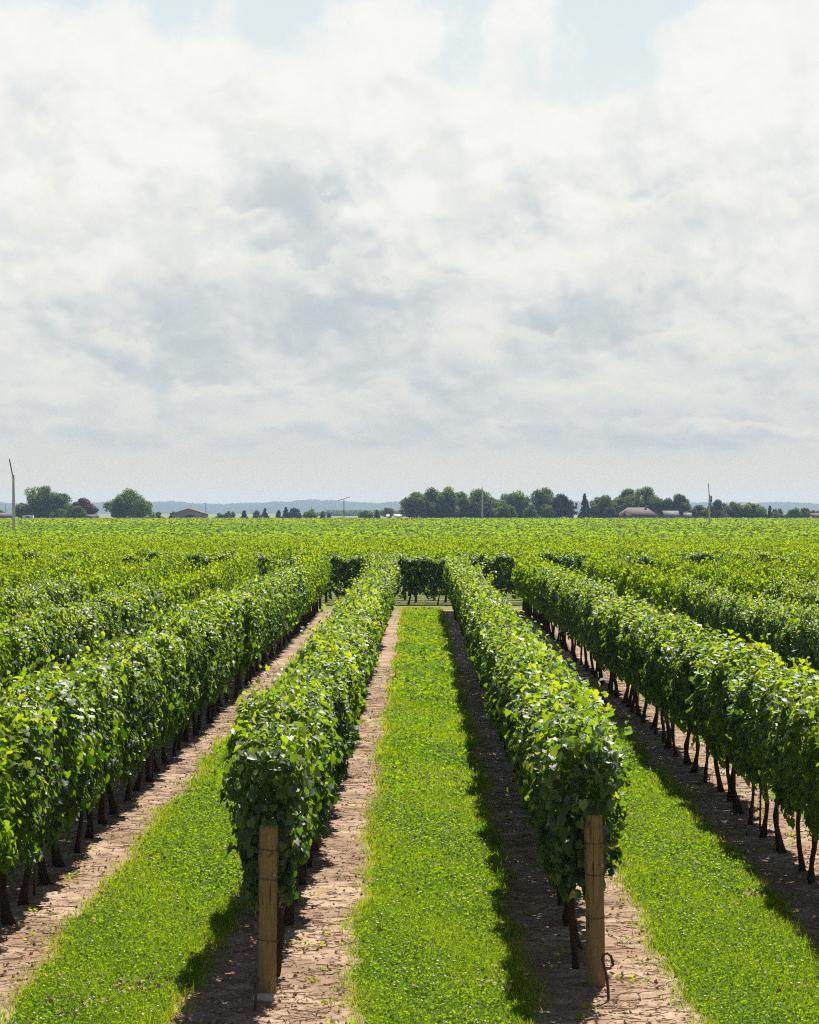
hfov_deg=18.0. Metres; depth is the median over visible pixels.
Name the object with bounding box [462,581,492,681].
grapevine
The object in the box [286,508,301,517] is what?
broadleaf tree
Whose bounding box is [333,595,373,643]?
grapevine
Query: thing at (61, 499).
broadleaf tree
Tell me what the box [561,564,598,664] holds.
grapevine
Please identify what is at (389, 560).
grapevine
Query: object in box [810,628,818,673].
grapevine
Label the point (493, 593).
grapevine
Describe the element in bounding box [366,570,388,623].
grapevine
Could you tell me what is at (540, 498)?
broadleaf tree
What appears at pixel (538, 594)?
grapevine
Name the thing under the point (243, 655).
grapevine
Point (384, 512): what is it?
broadleaf tree
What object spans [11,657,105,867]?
grapevine
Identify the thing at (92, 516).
brown shed
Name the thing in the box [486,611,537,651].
grapevine
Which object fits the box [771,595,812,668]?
grapevine
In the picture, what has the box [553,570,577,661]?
grapevine
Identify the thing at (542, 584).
grapevine
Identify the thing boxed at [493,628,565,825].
grapevine
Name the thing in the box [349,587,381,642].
grapevine
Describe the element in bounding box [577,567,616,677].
grapevine
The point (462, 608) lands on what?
grapevine
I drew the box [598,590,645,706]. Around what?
grapevine
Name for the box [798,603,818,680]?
grapevine
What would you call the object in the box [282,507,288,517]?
conifer tree
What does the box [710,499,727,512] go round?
broadleaf tree
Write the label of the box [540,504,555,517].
shrub
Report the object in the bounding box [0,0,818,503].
sky
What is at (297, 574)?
grapevine
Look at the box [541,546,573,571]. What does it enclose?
grapevine
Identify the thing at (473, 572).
grapevine
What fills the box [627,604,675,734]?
grapevine
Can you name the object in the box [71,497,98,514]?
broadleaf tree
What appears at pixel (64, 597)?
grapevine
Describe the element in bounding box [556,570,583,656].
grapevine
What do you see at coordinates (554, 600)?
grapevine
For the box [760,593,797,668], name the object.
grapevine
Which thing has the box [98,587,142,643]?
grapevine
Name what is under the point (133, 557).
grapevine
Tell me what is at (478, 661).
grapevine
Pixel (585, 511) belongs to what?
conifer tree
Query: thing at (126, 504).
broadleaf tree
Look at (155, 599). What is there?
grapevine
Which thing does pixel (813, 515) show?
red roofed house
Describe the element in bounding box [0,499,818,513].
hills
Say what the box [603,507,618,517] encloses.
shrub
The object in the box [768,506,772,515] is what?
conifer tree
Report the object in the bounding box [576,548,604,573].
grapevine
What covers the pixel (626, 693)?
grapevine
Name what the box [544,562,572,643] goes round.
grapevine
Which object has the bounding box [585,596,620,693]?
grapevine
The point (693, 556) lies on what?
grapevine
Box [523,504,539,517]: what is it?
shrub
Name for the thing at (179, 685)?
grapevine
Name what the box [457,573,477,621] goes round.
grapevine
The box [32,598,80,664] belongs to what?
grapevine
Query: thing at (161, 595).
grapevine
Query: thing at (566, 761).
grapevine
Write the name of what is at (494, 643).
grapevine
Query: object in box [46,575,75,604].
grapevine
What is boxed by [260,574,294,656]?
grapevine
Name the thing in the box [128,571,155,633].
grapevine
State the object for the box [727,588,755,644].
grapevine
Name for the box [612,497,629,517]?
broadleaf tree
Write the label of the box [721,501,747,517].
broadleaf tree
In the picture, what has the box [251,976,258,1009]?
anchor rod
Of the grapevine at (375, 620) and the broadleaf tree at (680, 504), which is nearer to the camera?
the grapevine at (375, 620)
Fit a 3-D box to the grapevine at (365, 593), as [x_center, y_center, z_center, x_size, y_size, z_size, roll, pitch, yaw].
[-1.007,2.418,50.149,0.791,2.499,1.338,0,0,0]
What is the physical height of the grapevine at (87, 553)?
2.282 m
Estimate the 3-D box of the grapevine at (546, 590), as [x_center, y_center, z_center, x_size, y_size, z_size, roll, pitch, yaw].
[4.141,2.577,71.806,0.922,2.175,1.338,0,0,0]
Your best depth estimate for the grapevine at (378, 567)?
73.11 m
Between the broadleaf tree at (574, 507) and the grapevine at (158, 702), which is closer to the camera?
the grapevine at (158, 702)
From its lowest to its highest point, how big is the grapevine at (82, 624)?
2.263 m
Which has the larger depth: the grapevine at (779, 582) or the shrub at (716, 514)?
the shrub at (716, 514)
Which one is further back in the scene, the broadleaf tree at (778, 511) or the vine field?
the broadleaf tree at (778, 511)
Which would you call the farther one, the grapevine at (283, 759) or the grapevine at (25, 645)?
the grapevine at (25, 645)
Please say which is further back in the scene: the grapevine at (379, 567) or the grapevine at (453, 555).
the grapevine at (453, 555)
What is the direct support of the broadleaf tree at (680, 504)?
on the ground at (348, 796)
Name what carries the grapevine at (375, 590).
on the ground at (348, 796)
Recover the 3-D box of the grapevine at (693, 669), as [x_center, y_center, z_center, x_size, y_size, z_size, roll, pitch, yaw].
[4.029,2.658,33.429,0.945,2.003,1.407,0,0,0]
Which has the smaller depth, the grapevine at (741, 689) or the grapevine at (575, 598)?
the grapevine at (741, 689)
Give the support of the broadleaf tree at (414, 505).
on the ground at (348, 796)
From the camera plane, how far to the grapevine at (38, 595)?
57.32 m
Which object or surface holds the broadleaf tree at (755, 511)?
on the ground at (348, 796)
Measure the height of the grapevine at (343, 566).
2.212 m
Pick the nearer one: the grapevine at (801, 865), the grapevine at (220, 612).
the grapevine at (801, 865)
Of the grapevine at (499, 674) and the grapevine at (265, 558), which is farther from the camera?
the grapevine at (265, 558)
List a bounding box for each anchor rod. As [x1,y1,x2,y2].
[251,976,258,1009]
[601,952,613,999]
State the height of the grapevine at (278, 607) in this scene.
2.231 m
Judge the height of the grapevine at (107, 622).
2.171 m
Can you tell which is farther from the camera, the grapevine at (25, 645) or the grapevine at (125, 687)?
the grapevine at (25, 645)
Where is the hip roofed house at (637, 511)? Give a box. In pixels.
[619,506,658,517]
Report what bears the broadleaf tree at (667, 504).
on the ground at (348, 796)
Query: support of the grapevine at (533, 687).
on the ground at (348, 796)
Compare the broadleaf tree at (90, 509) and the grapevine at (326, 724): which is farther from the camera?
the broadleaf tree at (90, 509)
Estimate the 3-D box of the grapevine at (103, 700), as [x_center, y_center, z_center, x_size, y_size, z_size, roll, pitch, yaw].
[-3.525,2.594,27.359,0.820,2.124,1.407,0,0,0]
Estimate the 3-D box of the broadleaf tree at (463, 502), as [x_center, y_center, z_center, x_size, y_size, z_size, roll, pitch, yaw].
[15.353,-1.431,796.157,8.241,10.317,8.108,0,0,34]
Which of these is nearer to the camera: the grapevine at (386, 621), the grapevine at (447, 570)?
the grapevine at (386, 621)
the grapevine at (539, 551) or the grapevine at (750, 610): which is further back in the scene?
the grapevine at (539, 551)
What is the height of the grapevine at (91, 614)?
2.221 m
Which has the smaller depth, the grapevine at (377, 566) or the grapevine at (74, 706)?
the grapevine at (74, 706)
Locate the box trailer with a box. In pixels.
[22,515,33,518]
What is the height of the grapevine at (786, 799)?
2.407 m
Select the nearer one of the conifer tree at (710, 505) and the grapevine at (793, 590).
the grapevine at (793, 590)
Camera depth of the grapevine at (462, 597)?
58.80 m
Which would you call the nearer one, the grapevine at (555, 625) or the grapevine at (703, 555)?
the grapevine at (555, 625)
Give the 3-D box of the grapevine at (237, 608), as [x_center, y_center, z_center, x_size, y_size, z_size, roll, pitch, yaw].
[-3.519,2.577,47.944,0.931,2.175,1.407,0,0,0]
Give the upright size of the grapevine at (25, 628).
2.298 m
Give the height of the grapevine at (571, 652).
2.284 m
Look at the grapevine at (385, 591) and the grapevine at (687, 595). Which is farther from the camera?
the grapevine at (385, 591)
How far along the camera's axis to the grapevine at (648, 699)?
40.46 m
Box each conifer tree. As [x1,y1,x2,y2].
[240,510,247,517]
[262,508,269,517]
[275,510,280,517]
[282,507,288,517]
[373,510,380,517]
[577,493,592,517]
[706,496,711,516]
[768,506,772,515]
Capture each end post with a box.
[257,824,278,993]
[583,813,604,986]
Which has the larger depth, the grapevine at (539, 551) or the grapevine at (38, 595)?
the grapevine at (539, 551)
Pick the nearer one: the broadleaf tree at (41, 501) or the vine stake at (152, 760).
the vine stake at (152, 760)
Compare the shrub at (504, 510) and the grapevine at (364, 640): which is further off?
the shrub at (504, 510)
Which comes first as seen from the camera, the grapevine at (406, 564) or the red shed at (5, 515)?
the grapevine at (406, 564)
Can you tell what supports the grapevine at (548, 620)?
on the ground at (348, 796)
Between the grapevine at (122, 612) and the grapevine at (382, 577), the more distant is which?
the grapevine at (382, 577)
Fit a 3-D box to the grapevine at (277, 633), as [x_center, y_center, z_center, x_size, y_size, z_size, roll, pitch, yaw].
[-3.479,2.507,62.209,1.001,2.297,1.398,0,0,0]
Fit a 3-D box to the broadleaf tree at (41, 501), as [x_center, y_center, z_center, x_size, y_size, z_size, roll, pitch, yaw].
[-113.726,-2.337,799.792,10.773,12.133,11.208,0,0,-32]
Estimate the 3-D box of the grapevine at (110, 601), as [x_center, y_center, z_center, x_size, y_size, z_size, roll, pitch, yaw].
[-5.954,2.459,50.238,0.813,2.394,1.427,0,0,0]
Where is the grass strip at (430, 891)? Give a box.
[353,638,530,1023]
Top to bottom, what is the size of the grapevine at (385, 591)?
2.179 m
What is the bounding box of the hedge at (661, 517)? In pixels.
[619,516,706,517]
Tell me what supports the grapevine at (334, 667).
on the ground at (348, 796)
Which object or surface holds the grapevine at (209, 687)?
on the ground at (348, 796)
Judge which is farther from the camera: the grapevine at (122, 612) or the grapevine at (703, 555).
the grapevine at (703, 555)
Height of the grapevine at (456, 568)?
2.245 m
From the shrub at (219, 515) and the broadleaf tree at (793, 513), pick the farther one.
the shrub at (219, 515)
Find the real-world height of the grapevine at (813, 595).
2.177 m
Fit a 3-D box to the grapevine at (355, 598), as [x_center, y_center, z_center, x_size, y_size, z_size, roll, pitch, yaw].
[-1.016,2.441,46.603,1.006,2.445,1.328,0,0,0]
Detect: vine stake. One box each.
[33,845,35,895]
[103,775,104,825]
[152,746,153,777]
[304,863,306,875]
[759,787,760,829]
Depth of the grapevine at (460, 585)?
64.66 m
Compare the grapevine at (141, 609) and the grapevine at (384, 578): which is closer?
the grapevine at (141, 609)
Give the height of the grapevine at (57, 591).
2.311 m
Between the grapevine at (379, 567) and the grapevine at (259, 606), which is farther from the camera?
the grapevine at (379, 567)
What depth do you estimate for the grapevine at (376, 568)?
74.30 m
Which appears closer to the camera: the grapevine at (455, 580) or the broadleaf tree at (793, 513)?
the grapevine at (455, 580)
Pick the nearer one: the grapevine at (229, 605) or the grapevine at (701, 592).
the grapevine at (229, 605)
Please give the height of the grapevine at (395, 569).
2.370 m
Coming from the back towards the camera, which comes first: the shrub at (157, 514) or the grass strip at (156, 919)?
the shrub at (157, 514)
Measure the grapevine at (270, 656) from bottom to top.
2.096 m
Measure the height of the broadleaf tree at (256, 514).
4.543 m
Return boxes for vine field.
[0,517,818,878]
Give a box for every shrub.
[48,508,64,517]
[62,506,88,517]
[155,512,163,517]
[215,512,223,517]
[490,503,518,517]
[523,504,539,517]
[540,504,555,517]
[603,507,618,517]
[707,510,723,517]
[769,513,788,517]
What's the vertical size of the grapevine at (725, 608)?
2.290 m
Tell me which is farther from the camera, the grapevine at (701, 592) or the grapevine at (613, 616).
the grapevine at (701, 592)
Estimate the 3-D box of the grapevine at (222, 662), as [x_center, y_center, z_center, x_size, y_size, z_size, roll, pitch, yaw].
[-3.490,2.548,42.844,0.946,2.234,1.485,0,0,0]
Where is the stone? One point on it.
(268, 997)
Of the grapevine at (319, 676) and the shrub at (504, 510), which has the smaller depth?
the grapevine at (319, 676)
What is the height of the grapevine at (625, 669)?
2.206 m
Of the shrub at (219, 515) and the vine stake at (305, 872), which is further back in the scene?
the shrub at (219, 515)
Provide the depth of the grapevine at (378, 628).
45.49 m
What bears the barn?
on the ground at (348, 796)
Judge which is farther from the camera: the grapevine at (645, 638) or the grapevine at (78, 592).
the grapevine at (78, 592)
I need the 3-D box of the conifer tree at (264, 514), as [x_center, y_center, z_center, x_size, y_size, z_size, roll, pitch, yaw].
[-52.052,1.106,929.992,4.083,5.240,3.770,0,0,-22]
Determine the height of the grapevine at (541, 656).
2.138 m
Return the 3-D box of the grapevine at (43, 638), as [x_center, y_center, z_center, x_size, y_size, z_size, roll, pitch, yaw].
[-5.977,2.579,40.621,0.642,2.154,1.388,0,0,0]
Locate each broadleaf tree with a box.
[11,502,27,517]
[24,485,57,517]
[25,506,51,517]
[50,493,73,512]
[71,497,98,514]
[102,488,155,517]
[223,511,231,517]
[252,510,261,517]
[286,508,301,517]
[302,509,317,517]
[358,510,373,517]
[379,507,394,517]
[399,491,429,517]
[423,487,439,517]
[430,486,459,517]
[455,491,470,517]
[465,488,494,509]
[466,501,493,517]
[491,490,536,517]
[530,487,554,517]
[548,493,574,517]
[570,501,578,517]
[589,495,615,517]
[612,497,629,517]
[614,488,641,500]
[623,486,663,516]
[658,498,673,510]
[670,493,691,515]
[685,505,708,517]
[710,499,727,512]
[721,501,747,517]
[741,502,766,517]
[772,508,783,513]
[785,507,801,517]
[798,508,810,517]
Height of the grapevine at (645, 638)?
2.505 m
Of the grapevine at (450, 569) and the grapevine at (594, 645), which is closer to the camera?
the grapevine at (594, 645)
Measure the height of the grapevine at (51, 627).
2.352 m
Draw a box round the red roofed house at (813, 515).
[808,513,818,517]
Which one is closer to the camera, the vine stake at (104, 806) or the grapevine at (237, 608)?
the vine stake at (104, 806)
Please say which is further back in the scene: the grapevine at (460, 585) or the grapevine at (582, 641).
the grapevine at (460, 585)
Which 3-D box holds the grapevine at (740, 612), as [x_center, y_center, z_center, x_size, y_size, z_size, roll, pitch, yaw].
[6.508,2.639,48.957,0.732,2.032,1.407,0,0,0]
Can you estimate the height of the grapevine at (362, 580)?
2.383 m
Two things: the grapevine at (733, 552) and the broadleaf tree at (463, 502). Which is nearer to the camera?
the grapevine at (733, 552)
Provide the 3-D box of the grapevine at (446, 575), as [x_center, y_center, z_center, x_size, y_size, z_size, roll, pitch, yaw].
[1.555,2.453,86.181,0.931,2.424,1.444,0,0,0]
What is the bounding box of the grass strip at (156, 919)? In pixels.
[10,659,296,1023]
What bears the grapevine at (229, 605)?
on the ground at (348, 796)
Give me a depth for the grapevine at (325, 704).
25.10 m
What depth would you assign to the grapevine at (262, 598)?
55.27 m
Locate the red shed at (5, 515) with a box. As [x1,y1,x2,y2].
[0,513,15,517]
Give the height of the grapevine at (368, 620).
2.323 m
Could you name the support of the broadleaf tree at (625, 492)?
on the ground at (348, 796)
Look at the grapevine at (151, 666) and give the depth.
32.12 m
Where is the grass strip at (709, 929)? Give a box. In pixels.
[611,725,818,1023]
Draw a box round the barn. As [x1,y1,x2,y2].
[172,509,208,517]
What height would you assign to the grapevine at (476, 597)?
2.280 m
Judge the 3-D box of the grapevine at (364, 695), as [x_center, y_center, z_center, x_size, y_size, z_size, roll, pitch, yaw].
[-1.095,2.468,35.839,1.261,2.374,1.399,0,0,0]
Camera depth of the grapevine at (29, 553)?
101.19 m
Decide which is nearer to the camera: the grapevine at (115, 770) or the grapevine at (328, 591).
the grapevine at (115, 770)
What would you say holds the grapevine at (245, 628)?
on the ground at (348, 796)
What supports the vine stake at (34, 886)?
on the ground at (348, 796)
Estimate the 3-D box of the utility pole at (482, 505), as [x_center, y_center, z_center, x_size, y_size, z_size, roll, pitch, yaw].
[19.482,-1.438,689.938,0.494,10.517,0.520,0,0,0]
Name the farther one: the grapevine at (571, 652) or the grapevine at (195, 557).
the grapevine at (195, 557)
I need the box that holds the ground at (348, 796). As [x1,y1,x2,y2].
[0,514,818,1023]
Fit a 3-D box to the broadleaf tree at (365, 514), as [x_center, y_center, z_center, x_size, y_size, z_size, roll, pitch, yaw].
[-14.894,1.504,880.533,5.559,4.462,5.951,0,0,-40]
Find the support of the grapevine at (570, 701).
on the ground at (348, 796)
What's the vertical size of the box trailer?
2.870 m
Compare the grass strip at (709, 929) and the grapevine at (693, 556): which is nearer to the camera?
the grass strip at (709, 929)
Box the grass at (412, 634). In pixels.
[0,606,818,1023]
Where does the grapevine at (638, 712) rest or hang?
on the ground at (348, 796)
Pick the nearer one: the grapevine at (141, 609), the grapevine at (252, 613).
the grapevine at (252, 613)
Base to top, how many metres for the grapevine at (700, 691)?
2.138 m
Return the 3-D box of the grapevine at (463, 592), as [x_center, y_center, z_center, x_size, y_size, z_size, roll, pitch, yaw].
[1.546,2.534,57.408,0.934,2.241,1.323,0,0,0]
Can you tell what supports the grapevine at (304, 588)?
on the ground at (348, 796)
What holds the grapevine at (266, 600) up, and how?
on the ground at (348, 796)
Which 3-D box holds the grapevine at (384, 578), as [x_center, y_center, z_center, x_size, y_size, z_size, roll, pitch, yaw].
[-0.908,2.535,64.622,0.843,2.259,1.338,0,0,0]
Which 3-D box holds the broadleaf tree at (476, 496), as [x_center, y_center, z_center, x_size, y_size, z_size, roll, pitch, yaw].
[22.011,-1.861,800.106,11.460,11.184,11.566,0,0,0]
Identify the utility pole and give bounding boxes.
[9,459,14,530]
[481,487,482,518]
[708,483,709,523]
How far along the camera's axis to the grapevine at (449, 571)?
82.64 m
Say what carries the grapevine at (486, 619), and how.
on the ground at (348, 796)
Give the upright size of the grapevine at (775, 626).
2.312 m
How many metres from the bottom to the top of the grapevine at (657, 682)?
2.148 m
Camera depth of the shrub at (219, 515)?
899.51 m
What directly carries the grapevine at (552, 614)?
on the ground at (348, 796)
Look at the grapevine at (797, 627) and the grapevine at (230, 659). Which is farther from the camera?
the grapevine at (230, 659)
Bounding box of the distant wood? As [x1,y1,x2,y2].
[317,510,407,515]
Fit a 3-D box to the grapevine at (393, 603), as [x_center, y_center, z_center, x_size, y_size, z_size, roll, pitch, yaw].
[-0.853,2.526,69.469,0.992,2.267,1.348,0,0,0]
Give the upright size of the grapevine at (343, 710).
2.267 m
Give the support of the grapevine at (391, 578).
on the ground at (348, 796)
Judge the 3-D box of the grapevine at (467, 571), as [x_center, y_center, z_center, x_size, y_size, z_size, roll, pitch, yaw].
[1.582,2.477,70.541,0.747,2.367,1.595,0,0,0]
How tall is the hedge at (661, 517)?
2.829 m
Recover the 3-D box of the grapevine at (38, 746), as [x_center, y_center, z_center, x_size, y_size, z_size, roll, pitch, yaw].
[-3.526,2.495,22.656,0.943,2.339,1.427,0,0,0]
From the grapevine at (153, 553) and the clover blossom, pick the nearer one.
the clover blossom
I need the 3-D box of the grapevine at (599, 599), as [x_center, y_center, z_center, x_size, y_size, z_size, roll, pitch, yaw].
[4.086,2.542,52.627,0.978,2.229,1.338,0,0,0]
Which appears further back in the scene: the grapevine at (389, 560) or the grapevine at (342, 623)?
the grapevine at (389, 560)
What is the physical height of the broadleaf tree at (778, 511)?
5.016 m
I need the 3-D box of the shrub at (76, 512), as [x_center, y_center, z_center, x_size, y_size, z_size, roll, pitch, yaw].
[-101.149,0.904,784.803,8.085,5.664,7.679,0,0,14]
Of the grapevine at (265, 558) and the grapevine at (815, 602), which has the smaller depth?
the grapevine at (815, 602)
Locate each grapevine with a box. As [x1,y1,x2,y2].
[0,585,24,654]
[0,610,36,694]
[0,649,70,904]
[0,660,63,924]
[1,602,42,680]
[3,651,95,884]
[5,576,31,617]
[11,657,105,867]
[12,583,39,617]
[16,610,52,677]
[18,603,60,673]
[19,577,48,611]
[22,591,73,671]
[25,541,58,561]
[25,570,52,606]
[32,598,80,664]
[37,570,61,607]
[45,571,71,607]
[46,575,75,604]
[47,658,119,852]
[53,572,87,605]
[58,550,82,563]
[58,595,92,659]
[64,593,101,659]
[66,616,158,814]
[68,590,103,654]
[71,641,126,838]
[72,649,138,823]
[79,590,113,650]
[81,602,170,801]
[82,548,117,560]
[89,576,124,641]
[90,579,126,641]
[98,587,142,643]
[109,573,147,638]
[114,588,139,641]
[114,626,165,790]
[116,549,148,568]
[120,568,152,633]
[126,600,188,781]
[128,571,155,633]
[133,574,159,613]
[135,581,208,756]
[141,611,191,763]
[146,577,166,616]
[146,586,207,749]
[146,629,188,771]
[147,544,178,562]
[160,589,216,741]
[178,541,218,570]
[182,598,227,729]
[186,577,235,722]
[186,607,235,717]
[187,597,224,735]
[200,542,239,569]
[202,574,252,701]
[203,593,246,706]
[209,574,244,711]
[217,653,325,870]
[220,577,263,688]
[222,689,325,976]
[224,571,269,697]
[226,572,264,684]
[229,578,266,681]
[233,583,254,693]
[234,563,269,677]
[238,571,274,670]
[239,667,336,925]
[240,549,275,579]
[247,568,284,661]
[247,577,270,674]
[250,574,285,664]
[259,579,281,667]
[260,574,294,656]
[265,557,295,653]
[265,563,301,642]
[265,658,337,884]
[266,576,285,659]
[267,558,301,645]
[269,564,297,650]
[271,548,301,571]
[271,561,305,641]
[275,674,343,902]
[276,653,352,738]
[277,559,308,635]
[277,646,345,867]
[281,643,361,850]
[286,604,376,725]
[287,567,306,637]
[290,613,377,712]
[290,636,360,825]
[291,624,364,716]
[300,545,332,599]
[302,629,365,813]
[312,615,367,685]
[313,603,380,731]
[315,601,379,683]
[318,605,363,635]
[322,609,372,690]
[325,594,381,693]
[331,549,364,599]
[331,580,380,641]
[331,601,370,615]
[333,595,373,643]
[339,572,374,609]
[345,583,387,654]
[347,575,388,646]
[348,568,385,642]
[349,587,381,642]
[351,586,386,654]
[353,568,384,618]
[353,577,384,684]
[355,579,385,647]
[356,575,389,636]
[358,568,389,609]
[358,594,381,698]
[359,549,394,575]
[360,556,395,602]
[360,564,395,626]
[363,564,391,590]
[363,572,392,623]
[365,559,387,574]
[366,566,398,617]
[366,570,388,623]
[368,559,396,586]
[369,547,393,567]
[369,549,398,596]
[370,554,393,572]
[379,552,395,558]
[381,550,403,597]
[386,574,392,611]
[392,545,425,603]
[421,551,452,603]
[442,551,458,619]
[443,551,472,613]
[445,557,471,621]
[446,558,465,604]
[447,553,471,627]
[447,556,474,633]
[448,558,471,602]
[449,556,482,599]
[449,560,480,635]
[451,564,485,646]
[452,545,484,577]
[453,563,482,648]
[453,569,466,630]
[454,560,478,615]
[457,568,477,656]
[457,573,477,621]
[458,563,496,621]
[459,575,495,632]
[459,582,493,621]
[460,580,499,646]
[460,583,492,638]
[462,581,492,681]
[463,586,511,666]
[464,577,505,642]
[465,581,505,643]
[465,584,505,691]
[466,591,519,665]
[466,595,499,704]
[468,576,492,589]
[470,603,535,741]
[472,584,514,636]
[472,599,524,665]
[473,588,507,638]
[474,597,525,728]
[478,620,531,756]
[480,610,532,748]
[480,615,550,781]
[483,625,554,801]
[484,550,519,599]
[485,620,551,746]
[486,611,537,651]
[487,613,534,772]
[491,630,552,810]
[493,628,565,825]
[497,630,587,721]
[502,652,588,845]
[504,649,606,886]
[506,648,576,742]
[506,658,623,905]
[515,542,545,592]
[522,692,632,949]
[523,676,613,925]
[526,690,631,968]
[535,560,566,639]
[535,565,561,635]
[538,567,561,637]
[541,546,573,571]
[543,565,573,641]
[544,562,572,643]
[546,570,562,645]
[547,564,587,651]
[549,573,564,648]
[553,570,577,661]
[556,559,586,658]
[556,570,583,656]
[557,566,576,653]
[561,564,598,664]
[565,578,598,667]
[569,570,609,670]
[575,572,613,674]
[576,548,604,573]
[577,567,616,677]
[579,589,615,681]
[580,575,618,684]
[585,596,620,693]
[586,583,628,689]
[594,589,632,696]
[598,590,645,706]
[600,587,660,712]
[601,584,642,702]
[603,550,635,566]
[615,606,652,716]
[616,598,660,722]
[619,600,665,728]
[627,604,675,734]
[628,588,687,748]
[637,548,668,570]
[638,602,701,756]
[639,598,685,742]
[650,620,692,764]
[662,633,717,772]
[663,612,732,782]
[671,546,702,564]
[676,565,702,620]
[684,576,713,617]
[685,575,721,625]
[685,635,763,801]
[685,639,756,791]
[693,577,720,631]
[694,617,778,813]
[699,546,728,567]
[701,584,728,643]
[704,577,730,640]
[713,582,736,633]
[718,656,771,824]
[719,582,747,641]
[723,649,788,837]
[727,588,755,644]
[729,546,761,561]
[732,598,764,647]
[742,641,816,853]
[743,586,777,649]
[749,587,786,650]
[757,546,789,564]
[758,650,818,884]
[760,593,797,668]
[761,569,787,600]
[762,650,818,871]
[769,562,798,600]
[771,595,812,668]
[772,590,807,668]
[777,677,818,841]
[779,580,798,651]
[786,580,813,607]
[789,544,818,560]
[789,596,818,665]
[794,573,818,610]
[795,575,818,610]
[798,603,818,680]
[807,583,818,612]
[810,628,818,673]
[812,580,818,610]
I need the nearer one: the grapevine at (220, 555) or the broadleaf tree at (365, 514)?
the grapevine at (220, 555)
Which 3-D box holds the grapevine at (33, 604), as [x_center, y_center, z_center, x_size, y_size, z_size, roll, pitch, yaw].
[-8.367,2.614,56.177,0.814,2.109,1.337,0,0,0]
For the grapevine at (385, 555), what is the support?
on the ground at (348, 796)
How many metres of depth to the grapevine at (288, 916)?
22.57 m
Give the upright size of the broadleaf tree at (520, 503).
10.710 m
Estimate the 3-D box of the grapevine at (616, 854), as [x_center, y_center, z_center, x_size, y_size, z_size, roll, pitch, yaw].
[1.411,2.575,21.399,0.928,2.180,1.388,0,0,0]
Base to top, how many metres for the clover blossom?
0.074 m
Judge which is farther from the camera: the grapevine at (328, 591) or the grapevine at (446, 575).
the grapevine at (328, 591)
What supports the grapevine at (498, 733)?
on the ground at (348, 796)
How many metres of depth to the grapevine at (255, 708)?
21.34 m
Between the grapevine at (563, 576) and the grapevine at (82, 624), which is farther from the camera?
the grapevine at (563, 576)
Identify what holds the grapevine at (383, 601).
on the ground at (348, 796)
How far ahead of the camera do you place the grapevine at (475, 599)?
50.08 m
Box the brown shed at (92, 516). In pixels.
[86,515,98,517]
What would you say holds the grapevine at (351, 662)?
on the ground at (348, 796)
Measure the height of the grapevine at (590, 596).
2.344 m
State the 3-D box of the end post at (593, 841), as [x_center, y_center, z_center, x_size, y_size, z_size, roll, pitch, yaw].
[1.414,2.985,19.711,0.167,1.352,0.167,0,0,0]
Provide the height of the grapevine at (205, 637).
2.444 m
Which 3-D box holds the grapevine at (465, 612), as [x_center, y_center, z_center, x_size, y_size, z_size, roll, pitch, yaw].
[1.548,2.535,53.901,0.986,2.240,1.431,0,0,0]
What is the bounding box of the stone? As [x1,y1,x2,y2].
[252,993,274,1001]
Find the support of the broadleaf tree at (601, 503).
on the ground at (348, 796)
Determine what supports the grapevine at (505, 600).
on the ground at (348, 796)
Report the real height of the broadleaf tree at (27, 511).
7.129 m
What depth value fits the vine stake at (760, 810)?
29.28 m
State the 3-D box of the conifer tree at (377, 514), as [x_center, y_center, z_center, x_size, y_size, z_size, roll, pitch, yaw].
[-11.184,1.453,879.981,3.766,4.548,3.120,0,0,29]
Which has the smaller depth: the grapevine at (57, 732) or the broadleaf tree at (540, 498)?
the grapevine at (57, 732)
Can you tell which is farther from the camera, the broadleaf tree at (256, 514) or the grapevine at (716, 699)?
the broadleaf tree at (256, 514)
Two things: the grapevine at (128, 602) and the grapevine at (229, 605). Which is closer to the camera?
the grapevine at (229, 605)
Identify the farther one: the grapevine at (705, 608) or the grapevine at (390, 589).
the grapevine at (390, 589)
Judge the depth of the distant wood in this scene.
2277.66 m
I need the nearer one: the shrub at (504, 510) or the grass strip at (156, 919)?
the grass strip at (156, 919)
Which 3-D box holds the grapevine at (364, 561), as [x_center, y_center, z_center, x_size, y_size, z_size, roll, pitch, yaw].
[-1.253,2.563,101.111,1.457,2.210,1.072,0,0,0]
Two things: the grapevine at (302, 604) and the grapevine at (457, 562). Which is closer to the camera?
the grapevine at (302, 604)
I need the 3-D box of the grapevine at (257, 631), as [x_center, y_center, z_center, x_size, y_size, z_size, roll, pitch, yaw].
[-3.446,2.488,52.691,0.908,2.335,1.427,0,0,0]
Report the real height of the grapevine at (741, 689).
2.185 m
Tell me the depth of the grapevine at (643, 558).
100.89 m
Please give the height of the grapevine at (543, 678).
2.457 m
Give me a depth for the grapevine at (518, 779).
27.61 m
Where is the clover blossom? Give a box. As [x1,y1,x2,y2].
[14,646,818,1023]
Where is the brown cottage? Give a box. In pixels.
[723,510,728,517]
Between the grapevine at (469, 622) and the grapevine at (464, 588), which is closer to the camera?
the grapevine at (469, 622)
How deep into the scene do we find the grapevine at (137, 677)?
30.84 m
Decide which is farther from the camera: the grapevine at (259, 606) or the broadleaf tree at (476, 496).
the broadleaf tree at (476, 496)
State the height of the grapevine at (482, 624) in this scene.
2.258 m
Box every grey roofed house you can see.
[662,511,679,517]
[682,513,691,517]
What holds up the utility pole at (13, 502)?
on the ground at (348, 796)

